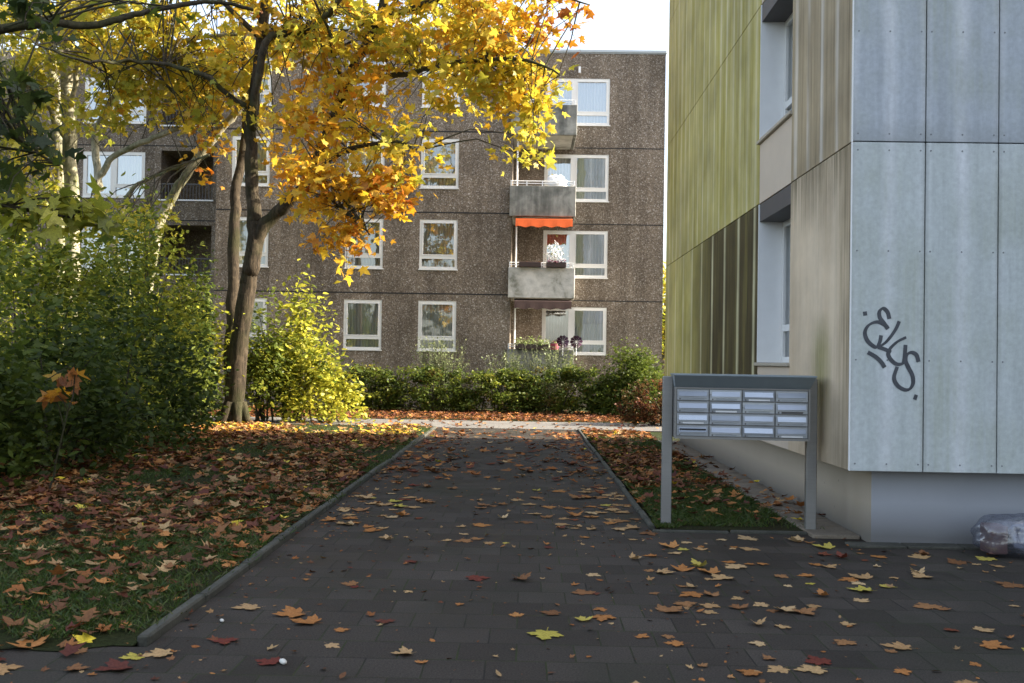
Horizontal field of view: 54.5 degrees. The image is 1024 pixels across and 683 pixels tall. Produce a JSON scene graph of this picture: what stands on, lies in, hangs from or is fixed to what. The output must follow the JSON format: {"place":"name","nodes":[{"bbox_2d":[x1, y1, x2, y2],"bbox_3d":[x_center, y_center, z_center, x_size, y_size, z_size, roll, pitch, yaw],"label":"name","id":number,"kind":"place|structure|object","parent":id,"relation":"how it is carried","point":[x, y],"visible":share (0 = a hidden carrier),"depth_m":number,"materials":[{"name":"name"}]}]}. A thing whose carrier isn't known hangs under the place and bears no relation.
{"place":"outdoors","nodes":[
{"label":"outdoors","id":0,"kind":"place"},
{"bbox_2d":[0,423,432,650],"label":"lawn","id":1,"kind":"structure","parent":0,"point":[120,637],"depth_m":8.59,"materials":[{"name":"plant"}]},
{"bbox_2d":[7,634,49,648],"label":"fallen leaf","id":2,"kind":"object","parent":1,"relation":"on","point":[33,644],"visible":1,"depth_m":5.43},
{"bbox_2d":[0,311,86,488],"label":"leafy shrub","id":3,"kind":"object","parent":1,"relation":"on","point":[18,401],"visible":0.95,"depth_m":11.44,"materials":[{"name":"green plant"}]},
{"bbox_2d":[0,196,98,463],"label":"leafy shrub","id":4,"kind":"object","parent":1,"relation":"on","point":[33,301],"visible":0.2,"depth_m":14.99,"materials":[{"name":"green plant"}]},
{"bbox_2d":[36,367,89,488],"bbox_3d":[-5.001,1.019,11.174,0.607,1.478,0.504,1,-1,1],"label":"maple sapling","id":5,"kind":"object","parent":1,"relation":"on","point":[73,378],"visible":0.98,"depth_m":11.18,"materials":[{"name":"orange plant"}]},
{"bbox_2d":[0,277,177,477],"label":"leafy shrub","id":6,"kind":"object","parent":1,"relation":"on","point":[107,415],"visible":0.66,"depth_m":13.39,"materials":[{"name":"green plant"}]},
{"bbox_2d":[0,178,182,445],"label":"leafy shrub","id":7,"kind":"object","parent":1,"relation":"on","point":[51,256],"visible":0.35,"depth_m":18.11,"materials":[{"name":"green plant"}]},
{"bbox_2d":[0,0,253,257],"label":"shaded maple","id":8,"kind":"object","parent":1,"relation":"on","point":[75,214],"visible":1,"depth_m":9.41,"materials":[{"name":"green plant"}]},
{"bbox_2d":[19,258,238,457],"bbox_3d":[-6.440,0.293,16.557,3.921,3.174,3.744,2,-1,-42],"label":"leafy shrub","id":9,"kind":"object","parent":1,"relation":"on","point":[184,400],"visible":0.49,"depth_m":16.63,"materials":[{"name":"green plant"}]},
{"bbox_2d":[64,168,216,430],"bbox_3d":[-7.518,-0.818,20.239,3.020,5.463,2.926,1,-1,1],"label":"leafy shrub","id":10,"kind":"object","parent":1,"relation":"on","point":[145,268],"visible":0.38,"depth_m":20.11,"materials":[{"name":"green plant"}]},
{"bbox_2d":[154,228,228,423],"bbox_3d":[-7.182,-0.314,22.346,1.542,4.558,1.921,1,-1,1],"label":"leafy shrub","id":11,"kind":"object","parent":1,"relation":"on","point":[195,305],"visible":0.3,"depth_m":22.30,"materials":[{"name":"green plant"}]},
{"bbox_2d":[0,420,431,660],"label":"leaf litter","id":12,"kind":"object","parent":1,"relation":"on","point":[159,525],"visible":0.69,"depth_m":10.79,"materials":[{"name":"plant"}]},
{"bbox_2d":[12,0,594,422],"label":"maple tree","id":13,"kind":"object","parent":1,"relation":"on","point":[376,33],"visible":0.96,"depth_m":22.26,"materials":[{"name":"yellow plant"}]},
{"bbox_2d":[0,25,666,407],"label":"apartment block","id":14,"kind":"structure","parent":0,"point":[462,247],"depth_m":33.77,"materials":[{"name":"concrete"}]},
{"bbox_2d":[81,227,142,272],"bbox_3d":[-14.747,-3.417,36.752,2.362,1.750,0.215,1,-1,1],"label":"window","id":15,"kind":"structure","parent":14,"relation":"in","point":[83,230],"depth_m":36.82,"materials":[{"name":"glass"}]},
{"bbox_2d":[81,151,144,198],"bbox_3d":[-14.702,-6.166,36.806,2.362,1.750,0.215,1,-1,1],"label":"window","id":16,"kind":"structure","parent":14,"relation":"in","point":[130,162],"depth_m":36.87,"materials":[{"name":"glass"}]},
{"bbox_2d":[83,77,146,123],"bbox_3d":[-14.656,-8.915,36.859,2.362,1.750,0.215,1,-1,1],"label":"window","id":17,"kind":"structure","parent":14,"relation":"in","point":[93,104],"depth_m":36.90,"materials":[{"name":"glass"}]},
{"bbox_2d":[230,136,270,186],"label":"window","id":18,"kind":"structure","parent":14,"relation":"in","point":[263,170],"depth_m":33.79,"materials":[{"name":"clear glass"}]},
{"bbox_2d":[233,56,271,105],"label":"window","id":19,"kind":"structure","parent":14,"relation":"in","point":[267,81],"depth_m":33.82,"materials":[{"name":"clear glass"}]},
{"bbox_2d":[239,217,268,267],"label":"window","id":20,"kind":"structure","parent":14,"relation":"in","point":[243,229],"depth_m":33.83,"materials":[{"name":"clear glass"}]},
{"bbox_2d":[249,298,266,348],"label":"window","id":21,"kind":"structure","parent":14,"relation":"in","point":[262,301],"depth_m":33.78,"materials":[{"name":"clear glass"}]},
{"bbox_2d":[343,299,381,350],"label":"window","id":22,"kind":"structure","parent":14,"relation":"in","point":[362,327],"depth_m":33.73,"materials":[{"name":"white glass"}]},
{"bbox_2d":[344,218,382,269],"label":"window","id":23,"kind":"structure","parent":14,"relation":"in","point":[374,262],"depth_m":33.78,"materials":[{"name":"clear glass"}]},
{"bbox_2d":[347,137,384,185],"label":"window","id":24,"kind":"structure","parent":14,"relation":"in","point":[364,158],"depth_m":33.83,"materials":[{"name":"clear glass"}]},
{"bbox_2d":[349,57,385,106],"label":"window","id":25,"kind":"structure","parent":14,"relation":"in","point":[384,86],"depth_m":33.78,"materials":[{"name":"white glass"}]},
{"bbox_2d":[417,301,455,351],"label":"window","id":26,"kind":"structure","parent":14,"relation":"in","point":[436,319],"depth_m":33.69,"materials":[{"name":"white glass"}]},
{"bbox_2d":[418,219,457,270],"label":"window","id":27,"kind":"structure","parent":14,"relation":"in","point":[438,238],"depth_m":33.74,"materials":[{"name":"white glass"}]},
{"bbox_2d":[419,138,458,188],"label":"window","id":28,"kind":"structure","parent":14,"relation":"in","point":[433,177],"depth_m":33.79,"materials":[{"name":"clear glass"}]},
{"bbox_2d":[421,58,460,108],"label":"window","id":29,"kind":"structure","parent":14,"relation":"in","point":[427,105],"depth_m":33.73,"materials":[{"name":"white glass"}]},
{"bbox_2d":[519,261,540,266],"bbox_3d":[0.621,-2.597,33.339,0.770,0.205,0.378,1,-1,1],"label":"planter box","id":30,"kind":"object","parent":14,"relation":"on","point":[530,264],"visible":1,"depth_m":33.24,"materials":[{"name":"brown plastic"}]},
{"bbox_2d":[513,336,549,348],"bbox_3d":[0.657,0.022,33.274,1.253,0.468,0.554,1,-1,1],"label":"planter box","id":31,"kind":"object","parent":14,"relation":"on","point":[534,345],"visible":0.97,"depth_m":33.19,"materials":[{"name":"brown plastic"}]},
{"bbox_2d":[546,258,565,267],"bbox_3d":[1.462,-2.648,33.343,0.750,0.335,0.452,1,-1,1],"label":"planter box","id":32,"kind":"object","parent":14,"relation":"on","point":[555,264],"visible":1,"depth_m":33.23,"materials":[{"name":"brown plastic"}]},
{"bbox_2d":[545,174,566,185],"bbox_3d":[1.502,-5.019,34.196,0.795,1.452,0.510,1,-1,1],"label":"covered chair","id":33,"kind":"object","parent":14,"relation":"on","point":[554,177],"visible":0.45,"depth_m":34.04,"materials":[{"name":"fabric"}]},
{"bbox_2d":[544,235,568,261],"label":"flower bush","id":34,"kind":"object","parent":14,"relation":"on","point":[553,255],"visible":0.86,"depth_m":34.22,"materials":[{"name":"white plant"}]},
{"bbox_2d":[556,335,568,355],"bbox_3d":[1.689,0.128,33.156,0.438,0.685,0.076,1,-1,1],"label":"pinwheel","id":35,"kind":"object","parent":14,"relation":"attached to","point":[564,344],"visible":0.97,"depth_m":33.15,"materials":[{"name":"purple metal"}]},
{"bbox_2d":[542,307,606,355],"bbox_3d":[2.228,-0.385,35.752,2.371,1.750,0.210,1,-1,1],"label":"window","id":36,"kind":"structure","parent":14,"relation":"in","point":[588,323],"depth_m":35.82,"materials":[{"name":"glass"}]},
{"bbox_2d":[543,230,607,278],"bbox_3d":[2.273,-3.134,35.805,2.371,1.750,0.210,1,-1,1],"label":"window","id":37,"kind":"structure","parent":14,"relation":"in","point":[587,250],"depth_m":35.87,"materials":[{"name":"plastic"}]},
{"bbox_2d":[570,336,582,348],"bbox_3d":[2.140,0.136,33.150,0.438,0.685,0.076,1,-1,1],"label":"pinwheel","id":38,"kind":"object","parent":14,"relation":"attached to","point":[572,341],"visible":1,"depth_m":33.14,"materials":[{"name":"purple metal"}]},
{"bbox_2d":[544,154,608,202],"bbox_3d":[2.318,-5.883,35.858,2.371,1.750,0.210,1,-1,1],"label":"window","id":39,"kind":"structure","parent":14,"relation":"in","point":[590,173],"depth_m":35.93,"materials":[{"name":"plastic"}]},
{"bbox_2d":[546,78,609,125],"bbox_3d":[2.364,-8.632,35.912,2.371,1.750,0.210,1,-1,1],"label":"window","id":40,"kind":"structure","parent":14,"relation":"in","point":[592,96],"depth_m":35.97,"materials":[{"name":"glass"}]},
{"bbox_2d":[0,0,669,311],"label":"sky","id":41,"kind":"structure","parent":0,"point":[618,24],"materials":[{"name":"white"}]},
{"bbox_2d":[111,392,730,646],"bbox_3d":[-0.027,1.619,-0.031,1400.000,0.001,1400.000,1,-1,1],"label":"ground","id":42,"kind":"structure","parent":0,"point":[658,434],"depth_m":26.94,"materials":[{"name":"soil"}]},
{"bbox_2d":[0,228,72,363],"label":"leafy shrub","id":43,"kind":"object","parent":42,"relation":"on","point":[16,251],"visible":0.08,"depth_m":25.02,"materials":[{"name":"green plant"}]},
{"bbox_2d":[0,0,181,348],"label":"plane tree","id":44,"kind":"object","parent":42,"relation":"on","point":[65,138],"visible":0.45,"depth_m":25.60,"materials":[{"name":"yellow plant"}]},
{"bbox_2d":[18,171,257,422],"bbox_3d":[-8.888,-1.000,23.741,5.582,6.055,3.626,1,-1,1],"label":"leafy shrub","id":45,"kind":"object","parent":42,"relation":"on","point":[218,340],"visible":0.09,"depth_m":23.49,"materials":[{"name":"green plant"}]},
{"bbox_2d":[50,18,271,340],"bbox_3d":[-8.500,-3.023,23.587,5.017,9.737,4.128,1,-1,15],"label":"leaning tree","id":46,"kind":"object","parent":42,"relation":"on","point":[100,172],"visible":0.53,"depth_m":24.03,"materials":[{"name":"green plant"}]},
{"bbox_2d":[245,287,304,421],"bbox_3d":[-6.119,0.369,24.597,2.110,3.414,1.885,1,-1,1],"label":"leafy shrub","id":47,"kind":"object","parent":42,"relation":"on","point":[259,377],"visible":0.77,"depth_m":24.31,"materials":[{"name":"green plant"}]},
{"bbox_2d":[137,426,436,646],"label":"path kerb","id":48,"kind":"structure","parent":42,"relation":"on","point":[149,636],"depth_m":7.43,"materials":[{"name":"concrete"}]},
{"bbox_2d":[245,259,362,423],"bbox_3d":[-5.327,-0.019,24.954,3.241,4.120,2.622,1,-1,1],"label":"leafy shrub","id":49,"kind":"object","parent":42,"relation":"on","point":[311,352],"visible":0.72,"depth_m":24.66,"materials":[{"name":"green plant"}]},
{"bbox_2d":[276,363,374,423],"bbox_3d":[-4.690,1.296,24.580,2.569,1.547,1.881,1,-1,1],"label":"leafy shrub","id":50,"kind":"object","parent":42,"relation":"on","point":[356,397],"visible":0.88,"depth_m":24.39,"materials":[{"name":"yellow plant"}]},
{"bbox_2d":[322,360,402,409],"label":"hedge","id":51,"kind":"object","parent":42,"relation":"on","point":[372,372],"visible":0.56,"depth_m":30.33,"materials":[{"name":"green plant"}]},
{"bbox_2d":[378,363,475,411],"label":"hedge","id":52,"kind":"object","parent":42,"relation":"on","point":[430,375],"visible":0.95,"depth_m":30.30,"materials":[{"name":"green plant"}]},
{"bbox_2d":[198,404,659,430],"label":"leaf litter","id":53,"kind":"object","parent":42,"relation":"on","point":[577,415],"visible":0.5,"depth_m":27.79,"materials":[{"name":"plant"}]},
{"bbox_2d":[450,365,544,414],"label":"hedge","id":54,"kind":"object","parent":42,"relation":"on","point":[490,381],"visible":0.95,"depth_m":30.16,"materials":[{"name":"green plant"}]},
{"bbox_2d":[480,350,542,411],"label":"tall grass","id":55,"kind":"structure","parent":42,"relation":"on","point":[506,365],"depth_m":31.19,"materials":[{"name":"plant"}]},
{"bbox_2d":[520,341,585,412],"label":"tall grass","id":56,"kind":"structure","parent":42,"relation":"on","point":[548,367],"depth_m":31.12,"materials":[{"name":"plant"}]},
{"bbox_2d":[517,361,611,414],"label":"hedge","id":57,"kind":"object","parent":42,"relation":"on","point":[560,403],"visible":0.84,"depth_m":30.14,"materials":[{"name":"green plant"}]},
{"bbox_2d":[577,429,655,529],"bbox_3d":[1.455,1.948,16.446,0.083,0.091,13.588,1,-1,1],"label":"verge edging","id":58,"kind":"object","parent":42,"relation":"on","point":[639,510],"visible":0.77,"depth_m":12.50,"materials":[{"name":"concrete"}]},
{"bbox_2d":[576,337,664,415],"bbox_3d":[3.662,1.052,30.036,3.170,2.528,2.392,1,-1,-20],"label":"leafy shrub","id":59,"kind":"object","parent":42,"relation":"on","point":[638,368],"visible":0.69,"depth_m":29.79,"materials":[{"name":"green plant"}]},
{"bbox_2d":[614,376,661,425],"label":"bush","id":60,"kind":"object","parent":42,"relation":"on","point":[630,413],"visible":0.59,"depth_m":25.23,"materials":[{"name":"red plant"}]},
{"bbox_2d":[662,261,665,374],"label":"distant tree","id":61,"kind":"object","parent":42,"relation":"on","point":[663,322],"visible":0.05,"depth_m":67.29,"materials":[{"name":"yellow plant"}]},
{"bbox_2d":[652,529,807,534],"bbox_3d":[2.067,1.829,9.443,1.468,0.077,0.066,1,-1,1],"label":"verge front edging","id":62,"kind":"object","parent":42,"relation":"on","point":[743,532],"visible":0.53,"depth_m":9.42,"materials":[{"name":"concrete"}]},
{"bbox_2d":[661,373,817,529],"bbox_3d":[2.188,1.095,9.556,1.476,1.554,0.450,1,-1,5],"label":"letterbox stand","id":63,"kind":"object","parent":42,"relation":"on","point":[743,407],"visible":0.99,"depth_m":9.46,"materials":[{"name":"grey metal"}]},
{"bbox_2d":[677,425,707,435],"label":"letterbox door","id":64,"kind":"structure","parent":63,"relation":"in","point":[682,430],"depth_m":9.48,"materials":[{"name":"metal"}]},
{"bbox_2d":[677,413,708,423],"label":"letterbox door","id":65,"kind":"structure","parent":63,"relation":"in","point":[682,418],"depth_m":9.48,"materials":[{"name":"metal"}]},
{"bbox_2d":[677,401,708,412],"bbox_3d":[1.726,0.623,9.493,0.299,0.105,0.036,1,-1,5],"label":"letterbox door","id":66,"kind":"structure","parent":63,"relation":"in","point":[682,406],"depth_m":9.49,"materials":[{"name":"metal"}]},
{"bbox_2d":[677,389,708,400],"bbox_3d":[1.728,0.509,9.495,0.299,0.105,0.036,1,-1,5],"label":"letterbox door","id":67,"kind":"structure","parent":63,"relation":"in","point":[682,394],"depth_m":9.49,"materials":[{"name":"metal"}]},
{"bbox_2d":[709,425,740,436],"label":"letterbox door","id":68,"kind":"structure","parent":63,"relation":"in","point":[716,431],"depth_m":9.46,"materials":[{"name":"metal"}]},
{"bbox_2d":[709,413,741,424],"bbox_3d":[2.032,0.741,9.465,0.298,0.105,0.036,1,-1,5],"label":"letterbox door","id":69,"kind":"structure","parent":63,"relation":"in","point":[714,419],"depth_m":9.46,"materials":[{"name":"metal"}]},
{"bbox_2d":[710,402,741,412],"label":"letterbox door","id":70,"kind":"structure","parent":63,"relation":"in","point":[715,407],"depth_m":9.46,"materials":[{"name":"metal"}]},
{"bbox_2d":[710,390,741,400],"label":"letterbox door","id":71,"kind":"structure","parent":63,"relation":"in","point":[715,395],"depth_m":9.46,"materials":[{"name":"metal"}]},
{"bbox_2d":[742,426,773,437],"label":"letterbox door","id":72,"kind":"structure","parent":63,"relation":"in","point":[747,431],"depth_m":9.43,"materials":[{"name":"metal"}]},
{"bbox_2d":[742,414,774,425],"bbox_3d":[2.339,0.745,9.439,0.298,0.105,0.036,1,-1,5],"label":"letterbox door","id":73,"kind":"structure","parent":63,"relation":"in","point":[747,419],"depth_m":9.43,"materials":[{"name":"metal"}]},
{"bbox_2d":[742,402,774,413],"bbox_3d":[2.341,0.632,9.441,0.298,0.105,0.036,1,-1,5],"label":"letterbox door","id":74,"kind":"structure","parent":63,"relation":"in","point":[747,407],"depth_m":9.43,"materials":[{"name":"metal"}]},
{"bbox_2d":[743,390,774,401],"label":"letterbox door","id":75,"kind":"structure","parent":63,"relation":"in","point":[748,395],"depth_m":9.44,"materials":[{"name":"metal"}]},
{"bbox_2d":[775,427,807,438],"bbox_3d":[2.645,0.863,9.411,0.298,0.105,0.036,1,-1,5],"label":"letterbox door","id":76,"kind":"structure","parent":63,"relation":"in","point":[780,432],"depth_m":9.40,"materials":[{"name":"metal"}]},
{"bbox_2d":[775,415,807,426],"bbox_3d":[2.647,0.750,9.413,0.298,0.105,0.036,1,-1,5],"label":"letterbox door","id":77,"kind":"structure","parent":63,"relation":"in","point":[780,420],"depth_m":9.41,"materials":[{"name":"metal"}]},
{"bbox_2d":[775,403,807,414],"bbox_3d":[2.649,0.636,9.415,0.298,0.105,0.036,1,-1,5],"label":"letterbox door","id":78,"kind":"structure","parent":63,"relation":"in","point":[780,408],"depth_m":9.41,"materials":[{"name":"metal"}]},
{"bbox_2d":[776,391,807,402],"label":"letterbox door","id":79,"kind":"structure","parent":63,"relation":"in","point":[781,396],"depth_m":9.41,"materials":[{"name":"metal"}]},
{"bbox_2d":[664,0,1023,543],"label":"panel building","id":80,"kind":"structure","parent":42,"relation":"on","point":[845,202],"depth_m":8.97,"materials":[{"name":"white paint"}]},
{"bbox_2d":[754,184,790,365],"bbox_3d":[3.221,-0.708,11.542,0.455,1.993,1.540,1,-1,1],"label":"window","id":81,"kind":"structure","parent":80,"relation":"in","point":[774,214],"depth_m":12.26,"materials":[{"name":"white paint"}]},
{"bbox_2d":[756,0,792,144],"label":"window","id":82,"kind":"structure","parent":80,"relation":"in","point":[776,41],"depth_m":12.32,"materials":[{"name":"white paint"}]},
{"bbox_2d":[210,416,661,430],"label":"cross path","id":83,"kind":"structure","parent":0,"point":[537,425],"depth_m":24.88,"materials":[{"name":"concrete"}]},
{"bbox_2d":[410,336,469,410],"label":"tall grass","id":84,"kind":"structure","parent":0,"point":[443,364],"depth_m":31.19,"materials":[{"name":"plant"}]},
{"bbox_2d":[0,428,1023,682],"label":"paved path","id":85,"kind":"structure","parent":0,"point":[972,596],"depth_m":6.61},
{"bbox_2d":[0,663,22,674],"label":"fallen leaf","id":86,"kind":"object","parent":85,"relation":"on","point":[4,668],"visible":1,"depth_m":5.03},
{"bbox_2d":[93,658,131,670],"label":"fallen leaf","id":87,"kind":"object","parent":85,"relation":"on","point":[113,664],"visible":1,"depth_m":5.08,"materials":[{"name":"plant"}]},
{"bbox_2d":[119,652,144,659],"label":"fallen leaf","id":88,"kind":"object","parent":85,"relation":"on","point":[135,656],"visible":1,"depth_m":5.25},
{"bbox_2d":[139,648,179,656],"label":"fallen leaf","id":89,"kind":"object","parent":85,"relation":"on","point":[157,652],"visible":1,"depth_m":5.31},
{"bbox_2d":[231,603,260,609],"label":"fallen leaf","id":90,"kind":"object","parent":85,"relation":"on","point":[248,606],"visible":1,"depth_m":6.34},
{"bbox_2d":[255,657,280,664],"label":"fallen leaf","id":91,"kind":"object","parent":85,"relation":"on","point":[264,661],"visible":0.98,"depth_m":5.22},
{"bbox_2d":[272,605,309,616],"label":"fallen leaf","id":92,"kind":"object","parent":85,"relation":"on","point":[289,611],"visible":1,"depth_m":6.20,"materials":[{"name":"plant"}]},
{"bbox_2d":[291,614,322,623],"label":"fallen leaf","id":93,"kind":"object","parent":85,"relation":"on","point":[311,619],"visible":1,"depth_m":6.03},
{"bbox_2d":[374,427,613,485],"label":"leaf litter","id":94,"kind":"object","parent":85,"relation":"on","point":[454,468],"visible":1,"depth_m":16.09,"materials":[{"name":"plant"}]},
{"bbox_2d":[9,429,1023,682],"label":"leaf litter","id":95,"kind":"object","parent":85,"relation":"on","point":[341,675],"visible":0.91,"depth_m":7.46,"materials":[{"name":"plant"}]},
{"bbox_2d":[527,628,562,639],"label":"fallen leaf","id":96,"kind":"object","parent":85,"relation":"on","point":[542,634],"visible":1,"depth_m":5.81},
{"bbox_2d":[655,604,683,611],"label":"fallen leaf","id":97,"kind":"object","parent":85,"relation":"on","point":[666,609],"visible":1,"depth_m":6.45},
{"bbox_2d":[767,665,789,672],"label":"fallen leaf","id":98,"kind":"object","parent":85,"relation":"on","point":[781,669],"visible":1,"depth_m":5.22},
{"bbox_2d":[792,607,815,614],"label":"fallen leaf","id":99,"kind":"object","parent":85,"relation":"on","point":[805,610],"visible":1,"depth_m":6.45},
{"bbox_2d":[793,664,827,673],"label":"fallen leaf","id":100,"kind":"object","parent":85,"relation":"on","point":[816,669],"visible":1,"depth_m":5.22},
{"bbox_2d":[804,655,831,664],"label":"fallen leaf","id":101,"kind":"object","parent":85,"relation":"on","point":[816,660],"visible":1,"depth_m":5.37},
{"bbox_2d":[881,641,910,648],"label":"fallen leaf","id":102,"kind":"object","parent":85,"relation":"on","point":[898,645],"visible":1,"depth_m":5.69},
{"bbox_2d":[912,602,941,609],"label":"fallen leaf","id":103,"kind":"object","parent":85,"relation":"on","point":[925,605],"visible":1,"depth_m":6.64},
{"bbox_2d":[979,640,1009,648],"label":"fallen leaf","id":104,"kind":"object","parent":85,"relation":"on","point":[993,644],"visible":1,"depth_m":5.75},
{"bbox_2d":[980,522,1023,554],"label":"rubbish bag","id":105,"kind":"object","parent":85,"relation":"on","point":[993,538],"visible":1,"depth_m":8.44,"materials":[{"name":"clear plastic"}]},
{"bbox_2d":[994,581,1023,587],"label":"fallen leaf","id":106,"kind":"object","parent":85,"relation":"on","point":[1009,584],"visible":1,"depth_m":7.36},
{"bbox_2d":[582,429,802,530],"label":"verge grass","id":107,"kind":"structure","parent":0,"point":[708,518],"depth_m":11.05,"materials":[{"name":"plant"}]},
{"bbox_2d":[148,429,823,630],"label":"moss tufts","id":108,"kind":"object","parent":107,"relation":"on","point":[673,524],"visible":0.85,"depth_m":9.64,"materials":[{"name":"green plant"}]},
{"bbox_2d":[581,428,824,522],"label":"leaf litter","id":109,"kind":"object","parent":107,"relation":"on","point":[677,455],"visible":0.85,"depth_m":14.35,"materials":[{"name":"plant"}]},
{"bbox_2d":[658,440,859,538],"bbox_3d":[3.083,1.944,14.718,0.445,0.086,10.990,1,-1,1],"label":"path strip","id":110,"kind":"object","parent":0,"point":[831,530],"visible":0.56,"depth_m":11.59,"materials":[{"name":"concrete"}]},
{"bbox_2d":[845,542,1020,550],"bbox_3d":[10.492,1.957,8.774,14.990,0.073,0.195,1,-1,1],"label":"path strip","id":111,"kind":"object","parent":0,"point":[948,546],"visible":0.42,"depth_m":8.81,"materials":[{"name":"concrete"}]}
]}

